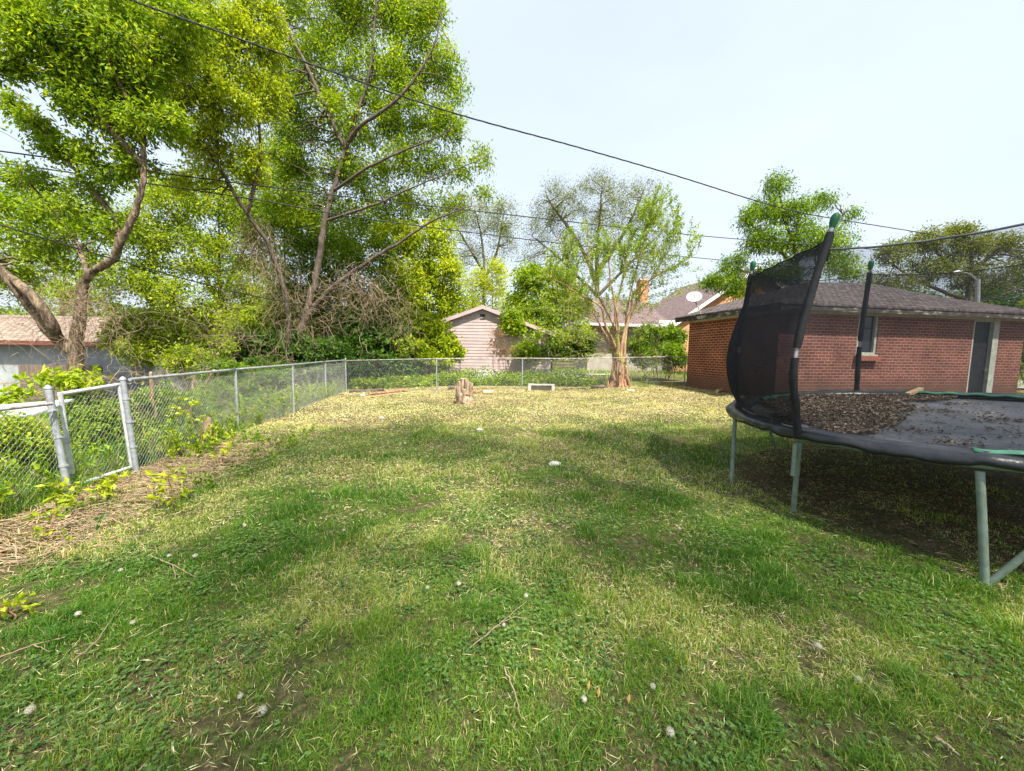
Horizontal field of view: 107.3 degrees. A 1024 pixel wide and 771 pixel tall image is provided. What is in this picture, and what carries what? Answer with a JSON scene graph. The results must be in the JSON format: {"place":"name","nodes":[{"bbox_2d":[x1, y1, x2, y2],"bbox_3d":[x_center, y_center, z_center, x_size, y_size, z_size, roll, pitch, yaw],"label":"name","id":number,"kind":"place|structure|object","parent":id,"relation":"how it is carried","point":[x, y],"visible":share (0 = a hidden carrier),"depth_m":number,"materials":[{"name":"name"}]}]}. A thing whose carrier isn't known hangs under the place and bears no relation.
{"place":"outdoors","nodes":[
{"label":"outdoors","id":0,"kind":"place"},
{"bbox_2d":[0,224,346,312],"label":"overhead cable","id":1,"kind":"object","parent":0,"point":[149,268],"visible":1,"depth_m":8.33,"materials":[{"name":"rubber"}]},
{"bbox_2d":[2,163,1008,278],"bbox_3d":[13.557,-6.201,17.800,55.059,1.307,1.684,-1,5,-18],"label":"overhead cable","id":2,"kind":"object","parent":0,"point":[450,229],"visible":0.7,"depth_m":12.40,"materials":[{"name":"rubber"}]},
{"bbox_2d":[0,150,1020,258],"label":"overhead cable","id":3,"kind":"object","parent":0,"point":[471,210],"visible":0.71,"depth_m":12.75,"materials":[{"name":"rubber"}]},
{"bbox_2d":[0,356,1023,770],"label":"ground","id":4,"kind":"structure","parent":0,"point":[930,546],"depth_m":2.46,"materials":[{"name":"green plant"}]},
{"bbox_2d":[0,591,45,619],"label":"seedling","id":5,"kind":"object","parent":4,"relation":"on","point":[16,599],"visible":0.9,"depth_m":2.20,"materials":[{"name":"green plant"}]},
{"bbox_2d":[0,402,58,509],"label":"chain link fence","id":6,"kind":"object","parent":4,"relation":"on","point":[39,405],"visible":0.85,"depth_m":3.72,"materials":[{"name":"metal"}]},
{"bbox_2d":[22,704,36,725],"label":"dandelion","id":7,"kind":"object","parent":4,"relation":"on","point":[30,708],"visible":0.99,"depth_m":1.60,"materials":[{"name":"white plant"}]},
{"bbox_2d":[0,637,63,657],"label":"fallen twig","id":8,"kind":"object","parent":4,"relation":"on","point":[35,645],"visible":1,"depth_m":1.96,"materials":[{"name":"brown wood"}]},
{"bbox_2d":[0,399,73,418],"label":"board","id":9,"kind":"object","parent":4,"relation":"on","point":[33,411],"visible":0.5,"depth_m":5.27,"materials":[{"name":"white paint"}]},
{"bbox_2d":[0,408,80,480],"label":"shrub","id":10,"kind":"object","parent":4,"relation":"on","point":[22,433],"visible":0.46,"depth_m":4.42,"materials":[{"name":"green plant"}]},
{"bbox_2d":[30,498,78,540],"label":"seedling","id":11,"kind":"object","parent":4,"relation":"on","point":[56,511],"visible":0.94,"depth_m":3.14,"materials":[{"name":"green plant"}]},
{"bbox_2d":[43,385,72,493],"bbox_3d":[-4.852,0.633,4.032,0.192,1.286,0.071,1,5,0],"label":"gate post","id":12,"kind":"object","parent":4,"relation":"on","point":[63,465],"visible":0.91,"depth_m":4.01,"materials":[{"name":"metal"}]},
{"bbox_2d":[0,363,119,445],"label":"sapling","id":13,"kind":"object","parent":4,"relation":"on","point":[59,379],"visible":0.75,"depth_m":5.85,"materials":[{"name":"green plant"}]},
{"bbox_2d":[34,477,106,509],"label":"seedling","id":14,"kind":"object","parent":4,"relation":"on","point":[70,496],"visible":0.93,"depth_m":3.57,"materials":[{"name":"green plant"}]},
{"bbox_2d":[74,610,85,619],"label":"dandelion","id":15,"kind":"object","parent":4,"relation":"on","point":[78,612],"visible":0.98,"depth_m":2.20,"materials":[{"name":"white plant"}]},
{"bbox_2d":[0,179,161,316],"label":"tree","id":16,"kind":"object","parent":4,"relation":"on","point":[104,275],"visible":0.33,"depth_m":16.33,"materials":[{"name":"green plant"}]},
{"bbox_2d":[48,385,144,458],"bbox_3d":[-6.486,0.675,5.863,1.809,1.432,1.135,5,7,42],"label":"shrub","id":17,"kind":"object","parent":4,"relation":"on","point":[81,415],"visible":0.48,"depth_m":5.69,"materials":[{"name":"green plant"}]},
{"bbox_2d":[72,599,124,661],"bbox_3d":[-2.288,1.353,2.120,0.041,0.012,0.519,-1,5,-25],"label":"fallen twig","id":18,"kind":"object","parent":4,"relation":"on","point":[96,640],"visible":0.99,"depth_m":2.00,"materials":[{"name":"brown wood"}]},
{"bbox_2d":[0,315,215,399],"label":"house","id":19,"kind":"structure","parent":4,"relation":"on","point":[33,364],"depth_m":12.04,"materials":[{"name":"grey paint"}]},
{"bbox_2d":[93,470,127,499],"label":"seedling","id":20,"kind":"object","parent":4,"relation":"on","point":[111,485],"visible":0.91,"depth_m":3.96,"materials":[{"name":"green plant"}]},
{"bbox_2d":[0,0,236,411],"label":"tree","id":21,"kind":"object","parent":4,"relation":"on","point":[108,59],"visible":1,"depth_m":7.96,"materials":[{"name":"green plant"}]},
{"bbox_2d":[0,253,194,375],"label":"dead vines","id":22,"kind":"object","parent":21,"relation":"attached to","point":[70,311],"visible":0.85,"depth_m":8.44,"materials":[{"name":"brown plant"}]},
{"bbox_2d":[119,376,139,472],"bbox_3d":[-4.864,0.546,4.794,0.158,1.326,0.071,1,5,0],"label":"gate post","id":23,"kind":"object","parent":4,"relation":"on","point":[129,421],"visible":0.94,"depth_m":4.77,"materials":[{"name":"metal"}]},
{"bbox_2d":[57,383,139,485],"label":"chain link gate","id":24,"kind":"structure","parent":23,"relation":"attached to","point":[66,438],"depth_m":4.38,"materials":[{"name":"metal"}]},
{"bbox_2d":[136,427,171,458],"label":"seedling","id":25,"kind":"object","parent":4,"relation":"on","point":[147,435],"visible":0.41,"depth_m":5.42,"materials":[{"name":"green plant"}]},
{"bbox_2d":[149,372,159,439],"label":"cut sapling","id":26,"kind":"object","parent":4,"relation":"on","point":[151,392],"visible":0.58,"depth_m":6.14,"materials":[{"name":"beige plant"}]},
{"bbox_2d":[0,425,319,587],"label":"dry sticks","id":27,"kind":"object","parent":4,"relation":"on","point":[89,526],"visible":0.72,"depth_m":3.70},
{"bbox_2d":[83,298,249,391],"bbox_3d":[-9.510,-0.891,10.440,4.084,2.977,2.386,1,5,0],"label":"shrub","id":28,"kind":"object","parent":4,"relation":"on","point":[161,341],"visible":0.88,"depth_m":10.12,"materials":[{"name":"green plant"}]},
{"bbox_2d":[26,423,316,542],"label":"ground weeds","id":29,"kind":"object","parent":4,"relation":"on","point":[208,481],"visible":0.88,"depth_m":4.40,"materials":[{"name":"green plant"}]},
{"bbox_2d":[0,376,343,516],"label":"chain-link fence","id":30,"kind":"object","parent":4,"relation":"on","point":[176,441],"visible":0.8,"depth_m":5.58,"materials":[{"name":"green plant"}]},
{"bbox_2d":[0,172,343,452],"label":"dead vines","id":31,"kind":"object","parent":4,"relation":"on","point":[243,335],"visible":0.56,"depth_m":9.15,"materials":[{"name":"brown plant"}]},
{"bbox_2d":[145,464,200,508],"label":"seedling","id":32,"kind":"object","parent":4,"relation":"on","point":[160,487],"visible":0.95,"depth_m":3.71,"materials":[{"name":"green plant"}]},
{"bbox_2d":[150,555,195,578],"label":"fallen twig","id":33,"kind":"object","parent":4,"relation":"on","point":[172,566],"visible":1,"depth_m":2.70,"materials":[{"name":"brown wood"}]},
{"bbox_2d":[128,367,247,438],"bbox_3d":[-6.001,0.358,7.053,1.436,1.458,2.333,1,5,0],"label":"shrub","id":34,"kind":"object","parent":4,"relation":"on","point":[230,388],"visible":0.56,"depth_m":6.47,"materials":[{"name":"green plant"}]},
{"bbox_2d":[171,396,220,445],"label":"seedling","id":35,"kind":"object","parent":4,"relation":"on","point":[202,416],"visible":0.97,"depth_m":5.58,"materials":[{"name":"green plant"}]},
{"bbox_2d":[191,373,213,421],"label":"cut sapling","id":36,"kind":"object","parent":4,"relation":"on","point":[192,385],"visible":0.3,"depth_m":7.50,"materials":[{"name":"beige plant"}]},
{"bbox_2d":[113,161,304,355],"bbox_3d":[-14.440,-5.384,18.187,9.328,10.391,5.225,1,5,0],"label":"tree","id":37,"kind":"object","parent":4,"relation":"on","point":[223,208],"visible":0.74,"depth_m":17.67,"materials":[{"name":"green plant"}]},
{"bbox_2d":[203,417,214,441],"bbox_3d":[-5.170,0.771,6.401,0.206,0.490,0.196,1,5,0],"label":"sapling stump","id":38,"kind":"object","parent":4,"relation":"on","point":[208,420],"visible":0.33,"depth_m":6.34,"materials":[{"name":"brown wood"}]},
{"bbox_2d":[209,440,233,464],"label":"seedling","id":39,"kind":"object","parent":4,"relation":"on","point":[225,448],"visible":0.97,"depth_m":5.16,"materials":[{"name":"green plant"}]},
{"bbox_2d":[150,0,297,395],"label":"tree","id":40,"kind":"object","parent":4,"relation":"on","point":[250,101],"visible":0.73,"depth_m":10.35,"materials":[{"name":"green plant"}]},
{"bbox_2d":[200,207,344,361],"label":"dead vines","id":41,"kind":"object","parent":40,"relation":"hanging from","point":[258,264],"visible":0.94,"depth_m":11.75,"materials":[{"name":"brown plant"}]},
{"bbox_2d":[128,358,346,464],"bbox_3d":[-5.420,0.096,9.194,0.183,1.417,8.928,0,5,-7],"label":"chain link fence","id":42,"kind":"object","parent":4,"relation":"on","point":[145,378],"visible":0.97,"depth_m":7.12,"materials":[{"name":"metal"}]},
{"bbox_2d":[237,693,243,704],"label":"dandelion","id":43,"kind":"object","parent":4,"relation":"on","point":[240,695],"visible":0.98,"depth_m":1.69,"materials":[{"name":"white plant"}]},
{"bbox_2d":[185,349,301,410],"bbox_3d":[-6.681,0.002,9.325,2.358,1.772,2.179,1,5,0],"label":"shrub","id":44,"kind":"object","parent":4,"relation":"on","point":[226,363],"visible":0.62,"depth_m":9.11,"materials":[{"name":"green plant"}]},
{"bbox_2d":[89,297,410,375],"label":"undergrowth","id":45,"kind":"object","parent":4,"relation":"on","point":[237,359],"visible":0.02,"depth_m":21.67,"materials":[{"name":"green plant"}]},
{"bbox_2d":[257,704,267,717],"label":"dandelion","id":46,"kind":"object","parent":4,"relation":"on","point":[262,708],"visible":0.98,"depth_m":1.61,"materials":[{"name":"white plant"}]},
{"bbox_2d":[222,317,355,393],"bbox_3d":[-7.802,-0.989,13.034,4.372,2.758,2.795,1,5,0],"label":"shrub","id":47,"kind":"object","parent":4,"relation":"on","point":[331,350],"visible":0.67,"depth_m":12.73,"materials":[{"name":"green plant"}]},
{"bbox_2d":[227,148,372,327],"bbox_3d":[-9.871,-5.511,17.517,6.864,10.880,3.095,1,5,0],"label":"tree","id":48,"kind":"object","parent":4,"relation":"on","point":[303,247],"visible":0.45,"depth_m":17.22,"materials":[{"name":"green plant"}]},
{"bbox_2d":[254,196,412,380],"bbox_3d":[-8.639,-4.936,18.571,7.784,9.593,4.740,1,5,0],"label":"tree","id":49,"kind":"object","parent":4,"relation":"on","point":[378,245],"visible":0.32,"depth_m":18.29,"materials":[{"name":"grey plant"}]},
{"bbox_2d":[349,388,383,392],"bbox_3d":[-5.290,0.194,13.725,1.210,0.227,0.188,0,5,-11],"label":"log","id":50,"kind":"object","parent":4,"relation":"on","point":[360,390],"visible":0.77,"depth_m":13.66,"materials":[{"name":"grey wood"}]},
{"bbox_2d":[319,303,430,380],"bbox_3d":[-5.777,-1.774,16.440,5.379,3.612,3.152,1,5,0],"label":"vine mound","id":51,"kind":"object","parent":4,"relation":"on","point":[381,348],"visible":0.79,"depth_m":16.05,"materials":[{"name":"green plant"}]},
{"bbox_2d":[251,0,503,391],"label":"tree","id":52,"kind":"object","parent":4,"relation":"on","point":[344,17],"visible":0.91,"depth_m":13.33,"materials":[{"name":"green plant"}]},
{"bbox_2d":[259,247,434,358],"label":"dead vines","id":53,"kind":"object","parent":52,"relation":"hanging from","point":[360,296],"visible":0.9,"depth_m":13.07,"materials":[{"name":"brown plant"}]},
{"bbox_2d":[362,393,396,398],"bbox_3d":[-4.303,0.331,12.282,0.061,0.102,1.272,4,6,36],"label":"log","id":54,"kind":"object","parent":4,"relation":"on","point":[379,395],"visible":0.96,"depth_m":12.24,"materials":[{"name":"beige wood"}]},
{"bbox_2d":[368,389,405,394],"bbox_3d":[-4.311,0.236,13.068,1.301,0.143,0.100,-3,6,-39],"label":"log","id":55,"kind":"object","parent":4,"relation":"on","point":[385,392],"visible":0.98,"depth_m":13.01,"materials":[{"name":"brown wood"}]},
{"bbox_2d":[347,372,437,388],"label":"shrub","id":56,"kind":"object","parent":4,"relation":"on","point":[389,384],"visible":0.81,"depth_m":14.91,"materials":[{"name":"green plant"}]},
{"bbox_2d":[365,213,472,318],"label":"maple tree","id":57,"kind":"object","parent":4,"relation":"on","point":[425,275],"visible":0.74,"depth_m":19.34,"materials":[{"name":"green plant"}]},
{"bbox_2d":[388,302,467,372],"bbox_3d":[-3.829,-1.886,16.728,3.847,3.609,2.611,1,5,0],"label":"vine mound","id":58,"kind":"object","parent":4,"relation":"on","point":[437,341],"visible":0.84,"depth_m":16.26,"materials":[{"name":"green plant"}]},
{"bbox_2d":[455,378,474,404],"bbox_3d":[-1.323,0.212,10.599,0.470,0.839,0.429,-3,6,-36],"label":"tree stump","id":59,"kind":"object","parent":4,"relation":"on","point":[463,392],"visible":0.85,"depth_m":10.54,"materials":[{"name":"brown wood"}]},
{"bbox_2d":[424,189,525,301],"bbox_3d":[-3.244,-9.399,33.568,9.276,15.226,5.809,1,5,0],"label":"tree","id":60,"kind":"object","parent":4,"relation":"on","point":[502,228],"visible":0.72,"depth_m":32.84,"materials":[{"name":"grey plant"}]},
{"bbox_2d":[472,390,481,393],"bbox_3d":[-1.216,0.214,12.805,0.443,0.140,0.141,-3,6,-36],"label":"log","id":61,"kind":"object","parent":4,"relation":"on","point":[476,391],"visible":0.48,"depth_m":12.76,"materials":[{"name":"brown wood"}]},
{"bbox_2d":[457,251,510,311],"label":"tree","id":62,"kind":"object","parent":4,"relation":"on","point":[491,287],"visible":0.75,"depth_m":24.31,"materials":[{"name":"green plant"}]},
{"bbox_2d":[483,390,494,394],"bbox_3d":[-0.783,0.229,12.565,0.406,0.160,0.168,1,5,0],"label":"log","id":63,"kind":"object","parent":4,"relation":"on","point":[489,392],"visible":0.98,"depth_m":12.50,"materials":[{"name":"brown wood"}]},
{"bbox_2d":[425,305,554,375],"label":"shed","id":64,"kind":"structure","parent":4,"relation":"on","point":[471,326],"depth_m":18.17,"materials":[{"name":"beige"}]},
{"bbox_2d":[480,326,524,376],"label":"dry bush","id":65,"kind":"object","parent":4,"relation":"on","point":[501,349],"visible":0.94,"depth_m":16.51,"materials":[{"name":"brown plant"}]},
{"bbox_2d":[407,364,598,386],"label":"weeds","id":66,"kind":"object","parent":4,"relation":"on","point":[541,379],"visible":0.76,"depth_m":15.37,"materials":[{"name":"green plant"}]},
{"bbox_2d":[474,369,593,381],"bbox_3d":[0.905,-0.448,15.577,5.941,0.438,2.401,1,5,0],"label":"white blossom","id":67,"kind":"object","parent":66,"relation":"on","point":[512,372],"visible":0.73,"depth_m":15.66,"materials":[{"name":"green plant"}]},
{"bbox_2d":[470,601,535,647],"bbox_3d":[-0.018,1.384,2.139,0.157,0.012,0.524,5,7,41],"label":"fallen twig","id":68,"kind":"object","parent":4,"relation":"on","point":[504,620],"visible":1,"depth_m":2.20,"materials":[{"name":"brown wood"}]},
{"bbox_2d":[0,425,1023,770],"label":"clover","id":69,"kind":"object","parent":4,"relation":"on","point":[436,657],"visible":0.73,"depth_m":2.20,"materials":[{"name":"green plant"}]},
{"bbox_2d":[0,302,1023,368],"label":"woods","id":70,"kind":"object","parent":4,"relation":"on","point":[21,311],"visible":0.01,"depth_m":49.94,"materials":[{"name":"green plant"}]},
{"bbox_2d":[0,386,1023,594],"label":"wood chips","id":71,"kind":"object","parent":4,"relation":"on","point":[815,481],"visible":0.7,"depth_m":4.16,"materials":[{"name":"brown wood"}]},
{"bbox_2d":[504,667,521,718],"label":"fallen twig","id":72,"kind":"object","parent":4,"relation":"on","point":[507,675],"visible":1,"depth_m":1.76,"materials":[{"name":"brown wood"}]},
{"bbox_2d":[346,356,686,391],"bbox_3d":[0.670,-0.439,14.145,13.279,1.484,0.858,0,5,-8],"label":"chain link fence","id":73,"kind":"object","parent":4,"relation":"on","point":[522,360],"visible":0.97,"depth_m":13.74,"materials":[{"name":"metal"}]},
{"bbox_2d":[528,384,554,390],"bbox_3d":[1.073,0.081,13.824,0.967,0.269,0.200,1,5,0],"label":"concrete block","id":74,"kind":"object","parent":4,"relation":"on","point":[541,386],"depth_m":13.87,"materials":[{"name":"white concrete"}]},
{"bbox_2d":[496,257,602,371],"bbox_3d":[1.612,-3.363,18.892,5.462,6.028,3.696,-1,5,-25],"label":"tree","id":75,"kind":"object","parent":4,"relation":"on","point":[516,314],"visible":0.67,"depth_m":18.51,"materials":[{"name":"green plant"}]},
{"bbox_2d":[549,461,560,466],"bbox_3d":[0.605,1.109,5.311,0.177,0.090,0.132,1,5,0],"label":"stone","id":76,"kind":"object","parent":4,"relation":"on","point":[553,463],"visible":0.68,"depth_m":5.27,"materials":[{"name":"stone"}]},
{"bbox_2d":[536,338,598,370],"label":"shrub","id":77,"kind":"object","parent":4,"relation":"on","point":[577,347],"visible":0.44,"depth_m":18.51,"materials":[{"name":"green plant"}]},
{"bbox_2d":[563,387,584,389],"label":"branch","id":78,"kind":"object","parent":4,"relation":"on","point":[573,388],"visible":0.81,"depth_m":14.19,"materials":[{"name":"brown plant"}]},
{"bbox_2d":[580,695,586,705],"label":"dandelion","id":79,"kind":"object","parent":4,"relation":"on","point":[584,698],"visible":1,"depth_m":1.71,"materials":[{"name":"white plant"}]},
{"bbox_2d":[504,164,686,297],"bbox_3d":[7.116,-10.003,32.256,15.692,16.918,5.794,1,5,0],"label":"tree","id":80,"kind":"object","parent":4,"relation":"on","point":[558,205],"visible":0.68,"depth_m":31.62,"materials":[{"name":"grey plant"}]},
{"bbox_2d":[591,385,605,388],"bbox_3d":[3.315,0.050,14.447,0.584,0.185,0.202,0,5,-13],"label":"log","id":81,"kind":"object","parent":4,"relation":"on","point":[597,386],"visible":0.94,"depth_m":14.38,"materials":[{"name":"beige wood"}]},
{"bbox_2d":[520,180,703,387],"bbox_3d":[3.990,-3.746,14.328,7.414,8.027,4.654,1,5,0],"label":"tree","id":82,"kind":"object","parent":4,"relation":"on","point":[619,349],"visible":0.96,"depth_m":14.55,"materials":[{"name":"green plant"}]},
{"bbox_2d":[541,258,717,389],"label":"dead vines","id":83,"kind":"object","parent":82,"relation":"attached to","point":[608,321],"visible":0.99,"depth_m":12.55,"materials":[{"name":"brown plant"}]},
{"bbox_2d":[649,682,655,695],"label":"dandelion","id":84,"kind":"object","parent":4,"relation":"on","point":[652,684],"visible":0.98,"depth_m":1.77,"materials":[{"name":"white plant"}]},
{"bbox_2d":[625,318,688,380],"bbox_3d":[6.803,-1.713,17.607,3.378,3.040,2.476,1,5,0],"label":"shrub","id":85,"kind":"object","parent":4,"relation":"on","point":[670,345],"visible":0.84,"depth_m":17.37,"materials":[{"name":"green plant"}]},
{"bbox_2d":[573,265,762,370],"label":"house","id":86,"kind":"structure","parent":4,"relation":"on","point":[680,305],"depth_m":27.05,"materials":[{"name":"orange brick"}]},
{"bbox_2d":[665,726,674,743],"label":"dandelion","id":87,"kind":"object","parent":4,"relation":"on","point":[670,730],"visible":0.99,"depth_m":1.54,"materials":[{"name":"white plant"}]},
{"bbox_2d":[693,165,879,303],"bbox_3d":[14.857,-6.077,20.267,9.897,11.341,3.551,1,5,0],"label":"tree","id":88,"kind":"object","parent":4,"relation":"on","point":[773,214],"visible":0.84,"depth_m":20.07,"materials":[{"name":"green plant"}]},
{"bbox_2d":[814,642,821,651],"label":"dandelion","id":89,"kind":"object","parent":4,"relation":"on","point":[818,644],"visible":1,"depth_m":2.02,"materials":[{"name":"white plant"}]},
{"bbox_2d":[674,282,1023,393],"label":"brick garage","id":90,"kind":"structure","parent":4,"relation":"on","point":[912,340],"depth_m":11.79,"materials":[{"name":"red brick"}]},
{"bbox_2d":[686,291,701,313],"bbox_3d":[6.291,-2.857,12.891,0.514,0.777,0.418,1,5,0],"label":"satellite dish","id":91,"kind":"object","parent":90,"relation":"attached to","point":[694,296],"visible":1,"depth_m":12.98,"materials":[{"name":"white metal"}]},
{"bbox_2d":[854,315,881,360],"bbox_3d":[10.684,-1.472,11.315,0.810,1.448,0.280,0,5,-10],"label":"window","id":92,"kind":"structure","parent":90,"relation":"in","point":[868,345],"depth_m":11.40,"materials":[{"name":"grey paint"}]},
{"bbox_2d":[966,320,1000,392],"bbox_3d":[15.191,-0.801,12.220,1.056,2.826,0.142,0,5,-10],"label":"door","id":93,"kind":"structure","parent":90,"relation":"in","point":[985,332],"depth_m":12.21,"materials":[{"name":"grey paint"}]},
{"bbox_2d":[725,213,1023,587],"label":"trampoline","id":94,"kind":"object","parent":4,"relation":"on","point":[765,343],"visible":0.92,"depth_m":3.79,"materials":[{"name":"black fabric"}]},
{"bbox_2d":[798,393,1023,449],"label":"dead leaves","id":95,"kind":"object","parent":94,"relation":"on","point":[866,407],"visible":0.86,"depth_m":4.62,"materials":[{"name":"brown plant"}]},
{"bbox_2d":[905,387,923,395],"bbox_3d":[5.960,0.089,5.577,0.320,0.116,0.060,-1,5,-18],"label":"wood offcut","id":96,"kind":"object","parent":94,"relation":"on","point":[914,391],"visible":1,"depth_m":5.55,"materials":[{"name":"beige wood"}]},
{"bbox_2d":[855,216,1023,307],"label":"tree","id":97,"kind":"object","parent":4,"relation":"on","point":[941,263],"visible":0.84,"depth_m":26.02,"materials":[{"name":"green plant"}]},
{"bbox_2d":[857,272,1023,344],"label":"tree","id":98,"kind":"object","parent":4,"relation":"on","point":[1004,302],"visible":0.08,"depth_m":32.54,"materials":[{"name":"green plant"}]},
{"bbox_2d":[934,736,960,755],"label":"fallen twig","id":99,"kind":"object","parent":4,"relation":"on","point":[940,740],"visible":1,"depth_m":1.53,"materials":[{"name":"beige wood"}]},
{"bbox_2d":[954,270,980,301],"bbox_3d":[26.210,-3.476,21.748,2.131,6.233,0.238,1,5,0],"label":"street lamp","id":100,"kind":"object","parent":4,"relation":"on","point":[977,289],"visible":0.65,"depth_m":21.51,"materials":[{"name":"metal"}]},
{"bbox_2d":[1015,295,1023,381],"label":"shrub","id":101,"kind":"object","parent":4,"relation":"on","point":[1022,355],"visible":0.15,"depth_m":14.38,"materials":[{"name":"green plant"}]},
{"bbox_2d":[0,0,1023,327],"label":"sky","id":102,"kind":"structure","parent":0,"point":[914,108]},
{"bbox_2d":[129,0,1023,252],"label":"overhead cable","id":103,"kind":"object","parent":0,"point":[198,24],"visible":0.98,"depth_m":7.99,"materials":[{"name":"rubber"}]},
{"bbox_2d":[1017,380,1023,388],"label":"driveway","id":104,"kind":"structure","parent":0,"point":[1021,387],"depth_m":15.75,"materials":[{"name":"concrete"}]}
]}

